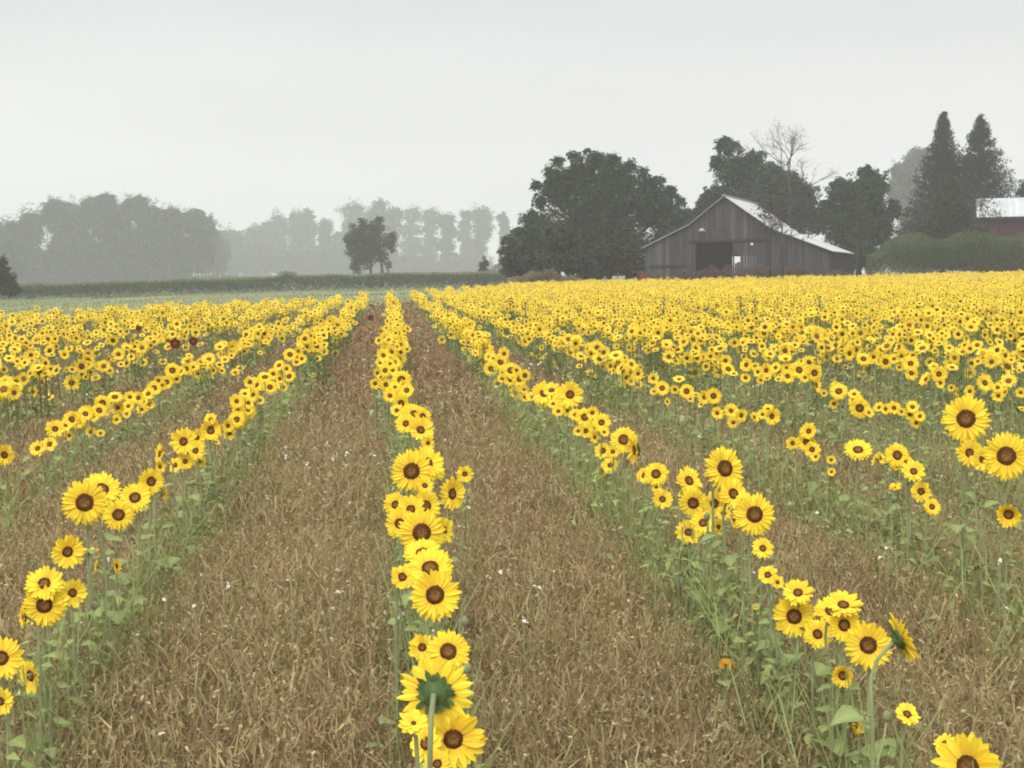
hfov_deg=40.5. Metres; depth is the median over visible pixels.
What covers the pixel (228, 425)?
sunflower
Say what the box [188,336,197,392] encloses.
sunflower
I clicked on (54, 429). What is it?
sunflower
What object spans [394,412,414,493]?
sunflower
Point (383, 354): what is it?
sunflower
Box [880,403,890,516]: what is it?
sunflower
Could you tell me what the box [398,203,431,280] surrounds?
poplar tree
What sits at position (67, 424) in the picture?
sunflower
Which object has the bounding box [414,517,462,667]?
sunflower
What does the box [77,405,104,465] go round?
sunflower
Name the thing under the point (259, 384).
sunflower
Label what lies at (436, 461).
sunflower
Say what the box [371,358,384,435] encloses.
sunflower
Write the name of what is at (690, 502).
sunflower
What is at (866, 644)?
sunflower
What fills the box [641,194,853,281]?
old barn
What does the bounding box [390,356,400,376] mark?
sunflower
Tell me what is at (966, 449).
sunflower
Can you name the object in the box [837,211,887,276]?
slender tree
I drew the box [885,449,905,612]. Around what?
sunflower
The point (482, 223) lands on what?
poplar tree
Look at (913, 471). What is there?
sunflower
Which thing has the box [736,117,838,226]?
bare tree
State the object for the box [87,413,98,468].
sunflower
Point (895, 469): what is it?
sunflower
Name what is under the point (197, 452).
sunflower
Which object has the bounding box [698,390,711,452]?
sunflower
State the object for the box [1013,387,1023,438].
sunflower
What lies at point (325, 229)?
poplar tree
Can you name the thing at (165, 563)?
sunflower
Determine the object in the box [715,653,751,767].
sunflower
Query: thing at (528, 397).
sunflower
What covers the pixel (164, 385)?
sunflower
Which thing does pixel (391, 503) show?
sunflower
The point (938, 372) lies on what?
sunflower
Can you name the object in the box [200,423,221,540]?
sunflower
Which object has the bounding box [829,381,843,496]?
sunflower
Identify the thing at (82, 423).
sunflower
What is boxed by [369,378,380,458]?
sunflower
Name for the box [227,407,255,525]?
sunflower
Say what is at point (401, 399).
sunflower
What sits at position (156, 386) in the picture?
sunflower
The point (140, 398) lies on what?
sunflower
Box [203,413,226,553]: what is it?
sunflower
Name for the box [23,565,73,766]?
sunflower
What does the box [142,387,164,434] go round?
sunflower
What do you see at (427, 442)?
sunflower
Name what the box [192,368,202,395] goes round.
sunflower
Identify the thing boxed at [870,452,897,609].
sunflower
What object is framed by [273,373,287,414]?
sunflower
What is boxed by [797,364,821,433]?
sunflower
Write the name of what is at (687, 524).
sunflower
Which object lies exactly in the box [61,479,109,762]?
sunflower
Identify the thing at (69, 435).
sunflower
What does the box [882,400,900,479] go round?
sunflower
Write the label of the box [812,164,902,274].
broadleaf tree
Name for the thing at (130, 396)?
sunflower
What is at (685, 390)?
sunflower
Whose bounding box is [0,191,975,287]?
misty woodland
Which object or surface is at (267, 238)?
poplar tree
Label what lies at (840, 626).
sunflower
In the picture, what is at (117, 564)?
sunflower
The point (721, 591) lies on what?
sunflower
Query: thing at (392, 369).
sunflower
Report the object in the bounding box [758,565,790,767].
sunflower
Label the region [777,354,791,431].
sunflower
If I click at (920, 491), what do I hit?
sunflower
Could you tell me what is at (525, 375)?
sunflower
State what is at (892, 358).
sunflower
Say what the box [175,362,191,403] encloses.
sunflower
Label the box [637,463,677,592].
sunflower
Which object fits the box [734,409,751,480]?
sunflower
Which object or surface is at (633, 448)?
sunflower
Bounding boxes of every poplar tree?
[241,221,269,276]
[259,222,272,276]
[264,207,293,283]
[282,207,307,274]
[296,207,318,280]
[313,217,337,250]
[331,231,345,273]
[334,198,368,250]
[362,209,377,281]
[367,198,389,273]
[381,206,404,281]
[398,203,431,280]
[420,206,442,262]
[430,211,458,263]
[456,208,474,280]
[466,203,495,269]
[494,211,510,259]
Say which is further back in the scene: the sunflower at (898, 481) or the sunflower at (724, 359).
the sunflower at (724, 359)
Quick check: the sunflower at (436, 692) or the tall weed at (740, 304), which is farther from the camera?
the tall weed at (740, 304)
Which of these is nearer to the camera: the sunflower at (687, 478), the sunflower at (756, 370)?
the sunflower at (687, 478)
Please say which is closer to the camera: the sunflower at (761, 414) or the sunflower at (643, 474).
the sunflower at (643, 474)
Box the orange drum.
[636,271,643,282]
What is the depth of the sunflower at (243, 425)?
9.09 m
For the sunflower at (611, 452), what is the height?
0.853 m
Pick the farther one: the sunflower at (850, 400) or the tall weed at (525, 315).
the tall weed at (525, 315)
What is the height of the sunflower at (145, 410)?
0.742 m
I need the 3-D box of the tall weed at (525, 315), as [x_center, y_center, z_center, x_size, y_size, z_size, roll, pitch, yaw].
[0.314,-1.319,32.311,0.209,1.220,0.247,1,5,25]
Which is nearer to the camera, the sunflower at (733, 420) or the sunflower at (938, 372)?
the sunflower at (733, 420)
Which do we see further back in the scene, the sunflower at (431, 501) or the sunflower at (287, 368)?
the sunflower at (287, 368)
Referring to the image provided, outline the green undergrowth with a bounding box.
[0,281,1023,767]
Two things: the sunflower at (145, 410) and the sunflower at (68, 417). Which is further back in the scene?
the sunflower at (145, 410)
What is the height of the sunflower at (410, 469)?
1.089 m
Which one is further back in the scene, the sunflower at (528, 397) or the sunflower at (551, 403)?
the sunflower at (528, 397)
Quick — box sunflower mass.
[0,269,1023,754]
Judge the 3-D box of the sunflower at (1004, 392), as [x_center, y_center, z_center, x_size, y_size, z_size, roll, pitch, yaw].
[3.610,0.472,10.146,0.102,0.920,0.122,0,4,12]
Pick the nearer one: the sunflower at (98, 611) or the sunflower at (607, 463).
the sunflower at (98, 611)
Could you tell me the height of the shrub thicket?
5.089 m
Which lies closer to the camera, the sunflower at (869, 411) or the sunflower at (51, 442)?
the sunflower at (51, 442)
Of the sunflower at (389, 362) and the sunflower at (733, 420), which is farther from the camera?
the sunflower at (389, 362)
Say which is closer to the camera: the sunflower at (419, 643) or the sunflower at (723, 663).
the sunflower at (419, 643)
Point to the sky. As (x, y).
(238, 111)
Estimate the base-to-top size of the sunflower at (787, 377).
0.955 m
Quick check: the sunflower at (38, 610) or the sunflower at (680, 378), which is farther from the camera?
the sunflower at (680, 378)
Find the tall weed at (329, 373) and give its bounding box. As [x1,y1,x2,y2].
[318,371,336,419]
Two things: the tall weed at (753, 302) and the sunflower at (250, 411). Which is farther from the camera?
the tall weed at (753, 302)
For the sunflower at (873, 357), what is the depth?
12.84 m
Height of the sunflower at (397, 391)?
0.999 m
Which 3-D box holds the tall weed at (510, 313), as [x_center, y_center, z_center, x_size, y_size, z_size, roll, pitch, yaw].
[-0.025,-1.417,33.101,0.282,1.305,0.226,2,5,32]
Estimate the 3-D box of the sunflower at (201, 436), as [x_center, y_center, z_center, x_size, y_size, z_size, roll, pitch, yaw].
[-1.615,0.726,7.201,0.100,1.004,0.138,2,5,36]
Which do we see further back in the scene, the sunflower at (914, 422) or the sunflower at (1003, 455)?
the sunflower at (914, 422)
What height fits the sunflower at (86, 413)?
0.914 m
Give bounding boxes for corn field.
[0,271,507,299]
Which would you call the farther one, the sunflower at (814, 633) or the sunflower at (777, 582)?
the sunflower at (777, 582)
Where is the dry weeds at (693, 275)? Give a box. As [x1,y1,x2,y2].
[644,262,870,282]
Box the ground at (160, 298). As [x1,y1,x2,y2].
[0,272,1023,767]
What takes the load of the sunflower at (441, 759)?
on the ground at (160, 298)
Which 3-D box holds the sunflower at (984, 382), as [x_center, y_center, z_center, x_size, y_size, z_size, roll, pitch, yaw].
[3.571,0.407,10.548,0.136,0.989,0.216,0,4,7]
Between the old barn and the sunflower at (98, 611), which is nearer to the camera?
the sunflower at (98, 611)
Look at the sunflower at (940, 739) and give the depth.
3.02 m
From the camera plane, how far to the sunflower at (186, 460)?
6.75 m
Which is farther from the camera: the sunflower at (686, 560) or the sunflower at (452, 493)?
the sunflower at (686, 560)
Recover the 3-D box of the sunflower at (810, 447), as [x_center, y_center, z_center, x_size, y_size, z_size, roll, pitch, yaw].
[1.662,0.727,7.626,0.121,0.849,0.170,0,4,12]
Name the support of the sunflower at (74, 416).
on the ground at (160, 298)
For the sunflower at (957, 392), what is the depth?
10.94 m
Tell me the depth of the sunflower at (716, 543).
4.99 m
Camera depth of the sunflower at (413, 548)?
3.83 m
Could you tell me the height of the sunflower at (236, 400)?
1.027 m
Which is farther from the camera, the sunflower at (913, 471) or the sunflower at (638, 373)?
the sunflower at (638, 373)
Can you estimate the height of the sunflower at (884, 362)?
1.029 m
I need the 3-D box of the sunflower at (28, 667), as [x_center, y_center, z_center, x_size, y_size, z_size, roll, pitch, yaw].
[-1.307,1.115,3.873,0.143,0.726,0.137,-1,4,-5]
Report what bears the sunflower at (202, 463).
on the ground at (160, 298)
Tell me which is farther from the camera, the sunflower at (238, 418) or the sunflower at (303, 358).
the sunflower at (303, 358)
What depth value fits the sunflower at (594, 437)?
8.10 m
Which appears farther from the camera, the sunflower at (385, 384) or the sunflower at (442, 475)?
the sunflower at (385, 384)
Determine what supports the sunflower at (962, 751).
on the ground at (160, 298)
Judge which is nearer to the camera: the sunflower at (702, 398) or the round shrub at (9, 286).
the sunflower at (702, 398)
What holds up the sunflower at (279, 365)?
on the ground at (160, 298)
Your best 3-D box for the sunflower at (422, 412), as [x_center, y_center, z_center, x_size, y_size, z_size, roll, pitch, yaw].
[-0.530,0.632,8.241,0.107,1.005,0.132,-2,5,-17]
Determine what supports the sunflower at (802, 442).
on the ground at (160, 298)
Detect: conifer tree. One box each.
[892,111,983,272]
[902,113,1023,271]
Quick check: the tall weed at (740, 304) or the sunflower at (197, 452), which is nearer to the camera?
the sunflower at (197, 452)
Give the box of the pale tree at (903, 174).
[885,146,933,273]
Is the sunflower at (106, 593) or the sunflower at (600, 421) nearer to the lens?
the sunflower at (106, 593)
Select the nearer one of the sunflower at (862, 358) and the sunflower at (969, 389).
the sunflower at (969, 389)
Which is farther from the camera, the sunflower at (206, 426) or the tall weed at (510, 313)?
the tall weed at (510, 313)
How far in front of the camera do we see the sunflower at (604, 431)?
7.75 m
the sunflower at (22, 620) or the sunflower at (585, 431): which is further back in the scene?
the sunflower at (585, 431)
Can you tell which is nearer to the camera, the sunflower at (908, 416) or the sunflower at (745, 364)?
the sunflower at (908, 416)
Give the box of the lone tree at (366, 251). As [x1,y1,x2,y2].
[342,216,396,287]
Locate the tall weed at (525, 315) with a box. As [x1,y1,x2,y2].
[521,302,527,320]
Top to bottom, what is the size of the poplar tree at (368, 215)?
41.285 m
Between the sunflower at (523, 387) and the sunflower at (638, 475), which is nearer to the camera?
the sunflower at (638, 475)
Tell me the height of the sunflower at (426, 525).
1.071 m
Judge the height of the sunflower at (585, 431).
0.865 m
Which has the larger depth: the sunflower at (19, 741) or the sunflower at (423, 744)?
the sunflower at (19, 741)
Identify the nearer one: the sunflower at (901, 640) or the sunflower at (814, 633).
the sunflower at (901, 640)
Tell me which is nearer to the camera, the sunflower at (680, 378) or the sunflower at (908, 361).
the sunflower at (680, 378)
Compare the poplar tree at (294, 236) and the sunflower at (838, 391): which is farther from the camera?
the poplar tree at (294, 236)
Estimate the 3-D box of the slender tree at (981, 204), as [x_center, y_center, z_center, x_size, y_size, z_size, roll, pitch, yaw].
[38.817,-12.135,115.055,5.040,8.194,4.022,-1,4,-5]
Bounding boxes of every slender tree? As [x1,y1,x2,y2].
[744,200,801,277]
[746,185,816,278]
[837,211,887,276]
[946,192,1005,273]
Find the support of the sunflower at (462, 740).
on the ground at (160, 298)
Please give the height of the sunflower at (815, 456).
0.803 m
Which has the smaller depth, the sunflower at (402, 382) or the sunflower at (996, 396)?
the sunflower at (996, 396)
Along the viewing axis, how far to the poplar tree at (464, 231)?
724.42 m
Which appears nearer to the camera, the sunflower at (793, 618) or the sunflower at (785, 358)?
the sunflower at (793, 618)
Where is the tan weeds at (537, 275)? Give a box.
[507,268,583,285]
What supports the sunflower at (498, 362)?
on the ground at (160, 298)
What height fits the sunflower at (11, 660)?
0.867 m
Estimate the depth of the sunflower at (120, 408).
10.65 m
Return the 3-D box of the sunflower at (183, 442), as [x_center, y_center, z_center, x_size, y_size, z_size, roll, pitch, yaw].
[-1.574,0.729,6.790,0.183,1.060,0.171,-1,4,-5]
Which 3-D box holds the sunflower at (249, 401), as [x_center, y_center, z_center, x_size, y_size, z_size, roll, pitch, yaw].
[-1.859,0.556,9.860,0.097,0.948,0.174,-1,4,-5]
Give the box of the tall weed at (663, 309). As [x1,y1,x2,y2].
[659,300,669,319]
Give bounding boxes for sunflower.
[0,444,14,570]
[0,635,35,767]
[0,687,25,767]
[14,582,67,767]
[17,607,59,767]
[19,660,70,765]
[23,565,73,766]
[29,440,58,528]
[43,437,63,520]
[44,419,69,498]
[50,534,107,767]
[52,578,102,765]
[60,419,78,536]
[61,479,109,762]
[62,411,82,466]
[63,430,74,485]
[67,412,87,473]
[67,419,86,525]
[70,547,105,753]
[75,416,94,467]
[76,407,95,527]
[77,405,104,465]
[84,470,132,767]
[85,427,101,466]
[85,558,121,743]
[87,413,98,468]
[87,560,123,760]
[88,404,107,467]
[94,394,113,461]
[98,499,147,740]
[107,391,129,447]
[109,482,157,719]
[110,402,129,454]
[112,414,121,457]
[123,400,137,476]
[124,391,139,440]
[133,392,144,464]
[134,404,147,467]
[135,325,141,340]
[138,468,165,655]
[139,461,171,634]
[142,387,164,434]
[145,487,171,672]
[146,399,160,451]
[147,380,161,427]
[154,443,197,670]
[159,381,169,429]
[160,375,176,447]
[164,363,182,429]
[169,338,180,387]
[169,426,210,556]
[169,458,201,566]
[173,454,197,561]
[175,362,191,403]
[179,366,185,408]
[186,440,219,619]
[187,428,205,602]
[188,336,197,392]
[190,456,212,559]
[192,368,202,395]
[195,418,223,519]
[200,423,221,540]
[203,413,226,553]
[219,419,235,501]
[223,429,244,492]
[224,417,239,508]
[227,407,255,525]
[228,410,249,498]
[229,394,244,482]
[229,412,251,480]
[232,406,255,504]
[235,407,253,540]
[238,389,251,474]
[242,397,254,499]
[243,376,260,520]
[244,405,253,457]
[247,376,269,501]
[247,388,267,457]
[257,372,272,491]
[262,381,276,434]
[265,368,279,427]
[273,360,287,460]
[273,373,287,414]
[278,364,291,426]
[283,348,296,413]
[284,371,300,421]
[295,353,307,393]
[300,333,314,393]
[365,563,414,767]
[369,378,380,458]
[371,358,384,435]
[374,326,383,355]
[374,348,390,413]
[377,373,390,471]
[378,363,389,431]
[379,379,390,466]
[380,388,396,462]
[380,491,419,645]
[385,359,395,403]
[385,507,417,763]
[387,365,397,419]
[387,394,408,474]
[387,403,401,488]
[388,389,400,453]
[389,382,401,440]
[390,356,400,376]
[391,370,411,433]
[391,448,433,618]
[391,508,451,710]
[392,494,425,664]
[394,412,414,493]
[395,379,408,438]
[396,489,440,633]
[396,654,473,767]
[397,403,412,449]
[398,709,427,767]
[399,383,418,449]
[400,445,444,495]
[402,537,440,638]
[403,404,422,449]
[405,547,468,697]
[408,633,432,660]
[409,416,433,493]
[409,569,470,675]
[410,726,441,762]
[414,407,431,446]
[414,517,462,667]
[414,629,471,767]
[416,476,433,492]
[421,436,444,517]
[423,714,487,767]
[423,748,452,767]
[431,470,452,553]
[437,476,473,626]
[453,465,482,629]
[476,344,494,414]
[483,361,498,398]
[484,352,492,377]
[492,354,508,408]
[492,379,498,386]
[496,374,506,441]
[497,347,511,400]
[501,362,516,432]
[504,376,514,419]
[508,387,520,427]
[509,365,521,417]
[512,371,525,414]
[518,391,527,428]
[519,369,530,425]
[519,384,529,454]
[522,392,535,431]
[531,380,555,456]
[537,402,546,452]
[543,382,565,455]
[545,399,564,471]
[550,394,572,483]
[551,406,567,462]
[556,381,583,480]
[562,405,574,511]
[567,425,581,541]
[568,408,577,529]
[571,407,594,490]
[577,423,595,502]
[580,406,600,487]
[589,422,611,518]
[589,432,600,501]
[590,442,610,564]
[591,412,615,516]
[592,427,608,511]
[597,466,609,528]
[599,446,618,596]
[601,457,621,524]
[609,427,637,538]
[624,434,665,579]
[632,368,647,416]
[632,469,655,569]
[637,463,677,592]
[637,468,653,567]
[643,485,676,595]
[648,372,658,426]
[651,488,673,656]
[652,380,672,444]
[670,487,720,703]
[671,375,684,443]
[673,519,703,649]
[674,492,691,657]
[675,465,702,677]
[678,383,696,444]
[685,511,719,719]
[692,488,723,697]
[697,446,742,747]
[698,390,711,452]
[698,506,735,676]
[701,476,750,751]
[702,387,722,519]
[704,407,723,451]
[705,519,734,672]
[706,514,739,694]
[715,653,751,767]
[717,354,731,418]
[718,363,734,418]
[723,403,738,451]
[723,416,741,464]
[724,492,764,762]
[732,492,778,690]
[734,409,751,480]
[740,358,752,420]
[740,373,751,441]
[740,537,785,729]
[744,411,760,490]
[752,409,768,488]
[752,576,784,731]
[753,366,761,404]
[755,404,778,501]
[755,407,780,492]
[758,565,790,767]
[760,362,773,423]
[770,362,780,432]
[772,597,824,763]
[776,369,794,427]
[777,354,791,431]
[778,362,790,433]
[780,578,817,750]
[782,437,802,541]
[785,360,807,433]
[791,619,831,764]
[796,377,821,444]
[796,434,817,543]
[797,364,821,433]
[799,371,816,412]
[799,422,833,516]
[804,441,820,528]
[810,451,827,524]
[810,612,862,767]
[812,595,840,764]
[815,589,863,767]
[824,399,843,455]
[826,665,865,767]
[828,383,850,469]
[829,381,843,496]
[830,612,920,767]
[833,439,872,571]
[842,346,854,417]
[843,396,870,500]
[843,619,895,767]
[844,721,864,767]
[848,388,862,464]
[848,395,861,439]
[856,353,869,421]
[856,406,874,501]
[857,452,885,621]
[868,352,881,420]
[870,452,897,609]
[872,443,908,604]
[873,402,884,494]
[878,354,897,432]
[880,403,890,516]
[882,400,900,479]
[882,464,902,648]
[884,702,920,767]
[885,354,898,425]
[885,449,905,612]
[888,455,922,634]
[889,483,906,604]
[891,460,925,655]
[895,351,906,437]
[900,410,915,472]
[901,356,918,422]
[902,366,920,428]
[903,400,918,484]
[909,498,942,676]
[910,418,927,459]
[911,481,938,601]
[914,411,930,544]
[917,362,937,481]
[918,372,943,430]
[927,365,947,482]
[930,377,944,446]
[931,732,1002,767]
[933,732,954,746]
[940,394,991,698]
[943,439,982,700]
[951,388,962,442]
[958,445,1001,694]
[964,385,981,441]
[977,374,992,446]
[981,430,1023,731]
[985,504,1022,730]
[991,381,1003,485]
[991,391,1004,507]
[999,386,1013,433]
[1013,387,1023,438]
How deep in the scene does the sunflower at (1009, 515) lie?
5.14 m
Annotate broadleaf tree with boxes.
[496,148,692,281]
[686,135,827,236]
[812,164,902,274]
[910,179,1003,270]
[1015,179,1023,197]
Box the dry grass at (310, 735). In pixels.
[0,279,1023,767]
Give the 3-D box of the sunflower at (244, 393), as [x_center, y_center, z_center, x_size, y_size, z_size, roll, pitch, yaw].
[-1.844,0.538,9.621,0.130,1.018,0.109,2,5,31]
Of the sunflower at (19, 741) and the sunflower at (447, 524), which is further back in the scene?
the sunflower at (447, 524)
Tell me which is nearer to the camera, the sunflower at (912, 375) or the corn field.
the sunflower at (912, 375)
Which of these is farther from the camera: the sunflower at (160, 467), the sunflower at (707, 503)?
the sunflower at (160, 467)
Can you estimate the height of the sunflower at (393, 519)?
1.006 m
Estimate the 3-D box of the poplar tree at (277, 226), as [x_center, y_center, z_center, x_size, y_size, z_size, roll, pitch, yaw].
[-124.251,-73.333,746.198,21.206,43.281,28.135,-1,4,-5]
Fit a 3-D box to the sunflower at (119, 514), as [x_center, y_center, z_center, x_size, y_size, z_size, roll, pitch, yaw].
[-1.463,0.898,5.171,0.165,0.966,0.204,-5,6,-42]
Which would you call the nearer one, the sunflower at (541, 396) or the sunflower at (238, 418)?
the sunflower at (238, 418)
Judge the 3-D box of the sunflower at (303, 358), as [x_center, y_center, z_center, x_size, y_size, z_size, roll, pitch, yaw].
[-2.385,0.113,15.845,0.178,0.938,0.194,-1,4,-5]
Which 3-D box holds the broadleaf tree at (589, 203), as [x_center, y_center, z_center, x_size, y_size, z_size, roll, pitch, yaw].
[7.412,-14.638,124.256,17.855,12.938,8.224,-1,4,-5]
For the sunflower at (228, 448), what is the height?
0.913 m
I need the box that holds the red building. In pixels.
[974,197,1023,275]
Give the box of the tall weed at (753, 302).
[751,298,758,314]
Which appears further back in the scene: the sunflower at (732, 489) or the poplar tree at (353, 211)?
the poplar tree at (353, 211)
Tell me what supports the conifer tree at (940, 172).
on the ground at (160, 298)
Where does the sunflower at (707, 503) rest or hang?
on the ground at (160, 298)
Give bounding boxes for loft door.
[713,208,727,229]
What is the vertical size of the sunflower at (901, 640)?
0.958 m
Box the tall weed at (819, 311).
[813,296,822,326]
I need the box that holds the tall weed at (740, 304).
[739,296,742,315]
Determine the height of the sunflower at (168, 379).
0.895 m
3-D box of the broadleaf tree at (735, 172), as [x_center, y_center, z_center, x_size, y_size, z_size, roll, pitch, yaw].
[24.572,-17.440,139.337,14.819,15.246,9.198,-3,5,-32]
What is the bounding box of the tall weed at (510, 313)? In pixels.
[505,298,513,333]
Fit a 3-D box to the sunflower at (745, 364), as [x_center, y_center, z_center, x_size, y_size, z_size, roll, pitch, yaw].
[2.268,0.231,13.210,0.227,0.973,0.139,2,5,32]
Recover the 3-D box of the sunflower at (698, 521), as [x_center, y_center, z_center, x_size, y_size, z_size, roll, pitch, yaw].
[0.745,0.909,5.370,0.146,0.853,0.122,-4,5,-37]
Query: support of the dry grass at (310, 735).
on the ground at (160, 298)
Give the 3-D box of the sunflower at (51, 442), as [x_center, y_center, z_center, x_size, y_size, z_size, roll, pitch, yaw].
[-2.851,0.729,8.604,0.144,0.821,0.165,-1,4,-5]
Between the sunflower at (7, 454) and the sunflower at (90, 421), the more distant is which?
the sunflower at (90, 421)
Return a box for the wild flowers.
[4,324,1022,767]
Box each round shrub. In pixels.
[0,254,23,297]
[500,227,641,279]
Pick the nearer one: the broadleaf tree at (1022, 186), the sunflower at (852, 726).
the sunflower at (852, 726)
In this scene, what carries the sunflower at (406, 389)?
on the ground at (160, 298)
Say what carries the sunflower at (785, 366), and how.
on the ground at (160, 298)
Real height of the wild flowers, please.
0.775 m
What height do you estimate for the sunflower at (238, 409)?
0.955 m
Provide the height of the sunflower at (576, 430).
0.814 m
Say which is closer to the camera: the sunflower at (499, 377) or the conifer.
the sunflower at (499, 377)
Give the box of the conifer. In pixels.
[477,256,489,285]
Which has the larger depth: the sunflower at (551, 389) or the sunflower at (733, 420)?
the sunflower at (551, 389)
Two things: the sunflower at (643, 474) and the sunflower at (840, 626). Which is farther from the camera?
the sunflower at (643, 474)
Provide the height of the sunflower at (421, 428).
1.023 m
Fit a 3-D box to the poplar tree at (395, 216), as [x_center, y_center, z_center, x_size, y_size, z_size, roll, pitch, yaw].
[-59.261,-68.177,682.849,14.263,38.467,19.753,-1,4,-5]
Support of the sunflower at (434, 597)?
on the ground at (160, 298)
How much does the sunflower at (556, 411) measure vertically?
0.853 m
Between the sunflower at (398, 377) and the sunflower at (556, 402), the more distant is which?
the sunflower at (398, 377)
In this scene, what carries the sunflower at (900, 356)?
on the ground at (160, 298)
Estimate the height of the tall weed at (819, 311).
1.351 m
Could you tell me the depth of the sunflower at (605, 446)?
7.79 m
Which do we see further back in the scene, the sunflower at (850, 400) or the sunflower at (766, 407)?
the sunflower at (850, 400)
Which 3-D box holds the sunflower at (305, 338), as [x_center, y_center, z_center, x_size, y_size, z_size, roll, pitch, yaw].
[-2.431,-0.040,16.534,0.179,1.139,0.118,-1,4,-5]
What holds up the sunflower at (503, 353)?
on the ground at (160, 298)
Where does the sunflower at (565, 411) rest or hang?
on the ground at (160, 298)
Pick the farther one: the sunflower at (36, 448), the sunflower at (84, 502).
the sunflower at (36, 448)
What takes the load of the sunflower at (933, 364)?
on the ground at (160, 298)
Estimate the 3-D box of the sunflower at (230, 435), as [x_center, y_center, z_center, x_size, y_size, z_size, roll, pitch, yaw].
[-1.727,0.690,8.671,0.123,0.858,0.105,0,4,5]
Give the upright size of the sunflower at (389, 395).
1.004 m
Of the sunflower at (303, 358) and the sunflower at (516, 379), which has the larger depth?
the sunflower at (303, 358)
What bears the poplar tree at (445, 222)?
on the ground at (160, 298)
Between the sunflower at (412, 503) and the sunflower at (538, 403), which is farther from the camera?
the sunflower at (538, 403)
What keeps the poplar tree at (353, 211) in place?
on the ground at (160, 298)
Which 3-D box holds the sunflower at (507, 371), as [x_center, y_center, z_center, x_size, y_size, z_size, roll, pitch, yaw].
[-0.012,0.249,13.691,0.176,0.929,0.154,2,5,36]
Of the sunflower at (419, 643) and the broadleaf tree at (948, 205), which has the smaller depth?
the sunflower at (419, 643)
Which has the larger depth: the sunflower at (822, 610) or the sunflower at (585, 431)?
the sunflower at (585, 431)
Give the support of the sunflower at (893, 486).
on the ground at (160, 298)
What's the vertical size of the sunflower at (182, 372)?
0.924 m
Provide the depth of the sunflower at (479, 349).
17.30 m
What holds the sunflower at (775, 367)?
on the ground at (160, 298)
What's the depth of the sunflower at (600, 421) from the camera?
7.83 m
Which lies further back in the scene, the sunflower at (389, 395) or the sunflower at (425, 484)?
the sunflower at (389, 395)
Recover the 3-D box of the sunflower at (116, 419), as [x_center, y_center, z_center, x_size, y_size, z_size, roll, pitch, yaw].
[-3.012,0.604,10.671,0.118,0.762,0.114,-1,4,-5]
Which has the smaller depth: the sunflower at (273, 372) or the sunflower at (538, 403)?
the sunflower at (538, 403)
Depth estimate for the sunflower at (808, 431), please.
7.59 m
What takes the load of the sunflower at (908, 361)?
on the ground at (160, 298)
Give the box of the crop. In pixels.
[0,285,495,328]
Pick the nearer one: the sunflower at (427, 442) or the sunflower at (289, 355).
the sunflower at (427, 442)
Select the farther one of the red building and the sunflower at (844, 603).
the red building
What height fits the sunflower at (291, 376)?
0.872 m
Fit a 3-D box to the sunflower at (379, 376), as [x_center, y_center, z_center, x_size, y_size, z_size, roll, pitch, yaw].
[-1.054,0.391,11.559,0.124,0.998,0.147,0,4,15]
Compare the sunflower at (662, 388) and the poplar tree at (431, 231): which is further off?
the poplar tree at (431, 231)
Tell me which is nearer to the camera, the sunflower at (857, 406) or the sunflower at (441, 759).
the sunflower at (441, 759)
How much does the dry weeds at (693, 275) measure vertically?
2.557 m
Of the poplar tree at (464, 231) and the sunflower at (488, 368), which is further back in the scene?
the poplar tree at (464, 231)
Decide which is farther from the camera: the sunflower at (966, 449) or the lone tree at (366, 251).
the lone tree at (366, 251)
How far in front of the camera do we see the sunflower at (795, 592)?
4.08 m
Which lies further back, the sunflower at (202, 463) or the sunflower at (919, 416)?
the sunflower at (919, 416)
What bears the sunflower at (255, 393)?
on the ground at (160, 298)
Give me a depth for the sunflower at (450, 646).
2.81 m
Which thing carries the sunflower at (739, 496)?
on the ground at (160, 298)
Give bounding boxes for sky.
[0,0,1023,282]
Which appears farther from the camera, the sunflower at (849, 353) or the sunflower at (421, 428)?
the sunflower at (849, 353)
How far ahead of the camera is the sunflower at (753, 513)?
4.56 m
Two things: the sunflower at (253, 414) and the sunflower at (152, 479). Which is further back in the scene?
the sunflower at (253, 414)
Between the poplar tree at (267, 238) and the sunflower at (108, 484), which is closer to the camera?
the sunflower at (108, 484)
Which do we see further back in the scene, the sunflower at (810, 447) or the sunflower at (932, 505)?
the sunflower at (810, 447)
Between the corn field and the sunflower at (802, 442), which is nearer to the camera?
the sunflower at (802, 442)
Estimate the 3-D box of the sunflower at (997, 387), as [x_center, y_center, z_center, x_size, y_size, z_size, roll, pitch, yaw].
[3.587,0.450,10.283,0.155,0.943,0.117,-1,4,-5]
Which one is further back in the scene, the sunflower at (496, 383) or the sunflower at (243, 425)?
the sunflower at (496, 383)
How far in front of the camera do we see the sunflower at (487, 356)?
16.59 m
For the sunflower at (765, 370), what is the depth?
12.46 m
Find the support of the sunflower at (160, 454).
on the ground at (160, 298)
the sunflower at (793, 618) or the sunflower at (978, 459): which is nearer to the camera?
the sunflower at (793, 618)
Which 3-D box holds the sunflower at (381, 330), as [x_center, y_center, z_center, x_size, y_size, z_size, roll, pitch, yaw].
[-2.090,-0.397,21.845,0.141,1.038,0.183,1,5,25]
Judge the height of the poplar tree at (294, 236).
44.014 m
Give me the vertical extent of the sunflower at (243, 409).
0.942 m
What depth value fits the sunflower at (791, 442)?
7.91 m
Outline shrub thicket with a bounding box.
[864,227,1023,279]
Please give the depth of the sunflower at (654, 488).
6.24 m
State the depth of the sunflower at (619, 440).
7.10 m
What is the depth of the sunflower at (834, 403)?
10.58 m
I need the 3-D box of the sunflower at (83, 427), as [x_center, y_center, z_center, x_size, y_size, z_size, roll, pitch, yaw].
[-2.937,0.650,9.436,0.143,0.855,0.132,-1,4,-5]

